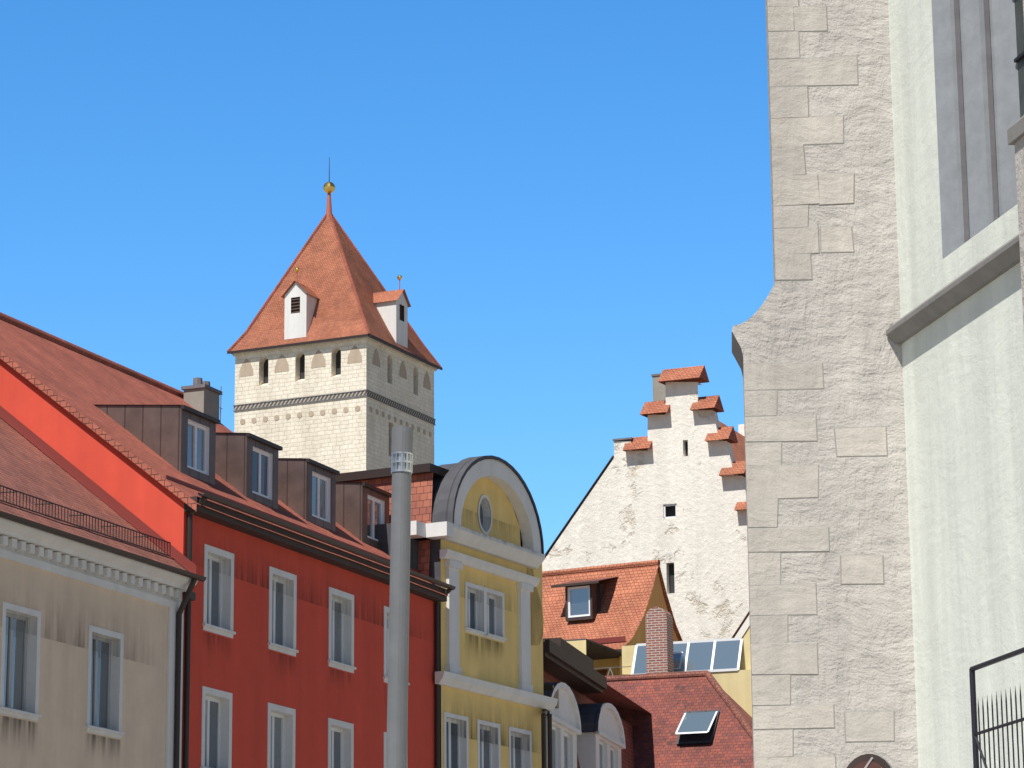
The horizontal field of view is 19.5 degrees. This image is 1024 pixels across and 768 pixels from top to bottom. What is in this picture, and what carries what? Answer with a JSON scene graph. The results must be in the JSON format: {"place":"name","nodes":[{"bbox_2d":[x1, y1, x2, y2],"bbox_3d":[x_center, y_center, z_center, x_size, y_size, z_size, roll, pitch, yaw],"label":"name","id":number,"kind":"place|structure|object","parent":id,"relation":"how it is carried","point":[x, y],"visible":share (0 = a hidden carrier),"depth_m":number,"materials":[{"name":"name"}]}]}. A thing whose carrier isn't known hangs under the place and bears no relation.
{"place":"outdoors","nodes":[
{"label":"outdoors","id":0,"kind":"place"},
{"bbox_2d":[0,312,455,767],"bbox_3d":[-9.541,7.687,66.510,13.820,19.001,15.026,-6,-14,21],"label":"red house","id":1,"kind":"structure","parent":0,"point":[285,637],"depth_m":62.08,"materials":[{"name":"paint"}]},
{"bbox_2d":[227,157,442,472],"bbox_3d":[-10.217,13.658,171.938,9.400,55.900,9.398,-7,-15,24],"label":"tower","id":2,"kind":"structure","parent":0,"point":[337,364],"depth_m":172.06,"materials":[{"name":"stone"}]},
{"bbox_2d":[0,0,773,553],"label":"sky","id":3,"kind":"structure","parent":0,"point":[570,200],"materials":[{"name":"blue"}]},
{"bbox_2d":[542,560,682,675],"bbox_3d":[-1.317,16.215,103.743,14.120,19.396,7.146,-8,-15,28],"label":"orange roof house","id":4,"kind":"structure","parent":0,"point":[610,605],"depth_m":102.86,"materials":[{"name":"tile"}]},
{"bbox_2d":[542,365,748,640],"bbox_3d":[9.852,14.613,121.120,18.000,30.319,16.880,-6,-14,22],"label":"stepped gable house","id":5,"kind":"structure","parent":0,"point":[669,491],"depth_m":116.14,"materials":[{"name":"grey paint"}]},
{"bbox_2d":[732,0,1023,767],"bbox_3d":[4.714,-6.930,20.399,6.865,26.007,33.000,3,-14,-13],"label":"church","id":6,"kind":"structure","parent":0,"point":[878,345],"depth_m":32.24,"materials":[{"name":"stone"}]},
{"bbox_2d":[847,754,891,767],"bbox_3d":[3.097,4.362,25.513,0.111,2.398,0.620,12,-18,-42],"label":"round sign","id":7,"kind":"object","parent":6,"relation":"attached to","point":[869,761],"visible":1,"depth_m":25.72,"materials":[{"name":"brown metal"}]},
{"bbox_2d":[969,647,1023,767],"bbox_3d":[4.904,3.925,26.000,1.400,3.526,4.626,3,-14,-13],"label":"railing","id":8,"kind":"object","parent":6,"relation":"on","point":[976,745],"visible":1,"depth_m":27.85,"materials":[{"name":"grey metal"}]},
{"label":"ground","id":9,"kind":"structure","parent":0,"visible":0},
{"bbox_2d":[0,406,206,767],"bbox_3d":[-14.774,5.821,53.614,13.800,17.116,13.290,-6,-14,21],"label":"beige house","id":10,"kind":"structure","parent":9,"relation":"on","point":[96,580],"depth_m":54.77,"materials":[{"name":"paint"}]},
{"bbox_2d":[386,426,412,767],"bbox_3d":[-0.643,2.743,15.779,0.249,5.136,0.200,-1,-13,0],"label":"mast","id":11,"kind":"object","parent":9,"relation":"on","point":[399,596],"visible":1,"depth_m":16.11,"materials":[{"name":"silver metal"}]},
{"bbox_2d":[336,455,557,767],"bbox_3d":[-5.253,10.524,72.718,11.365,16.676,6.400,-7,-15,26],"label":"yellow house","id":12,"kind":"structure","parent":9,"relation":"on","point":[476,538],"depth_m":71.14,"materials":[{"name":"paint"}]},
{"bbox_2d":[541,638,650,767],"bbox_3d":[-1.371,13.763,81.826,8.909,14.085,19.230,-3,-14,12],"label":"mansard house","id":13,"kind":"structure","parent":9,"relation":"on","point":[588,731],"depth_m":79.98,"materials":[{"name":"brown"}]},
{"bbox_2d":[565,638,630,675],"bbox_3d":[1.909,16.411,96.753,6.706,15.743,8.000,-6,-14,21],"label":"terrace wall","id":14,"kind":"structure","parent":9,"relation":"on","point":[592,650],"depth_m":98.10,"materials":[{"name":"paint"}]},
{"bbox_2d":[595,607,753,767],"bbox_3d":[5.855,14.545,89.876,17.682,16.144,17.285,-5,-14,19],"label":"house","id":15,"kind":"structure","parent":9,"relation":"on","point":[693,698],"depth_m":90.78,"materials":[{"name":"tile"}]},
{"bbox_2d":[732,612,749,638],"bbox_3d":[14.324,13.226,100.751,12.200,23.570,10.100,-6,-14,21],"label":"pale gable house","id":16,"kind":"structure","parent":9,"relation":"on","point":[743,631],"depth_m":99.19,"materials":[{"name":"paint"}]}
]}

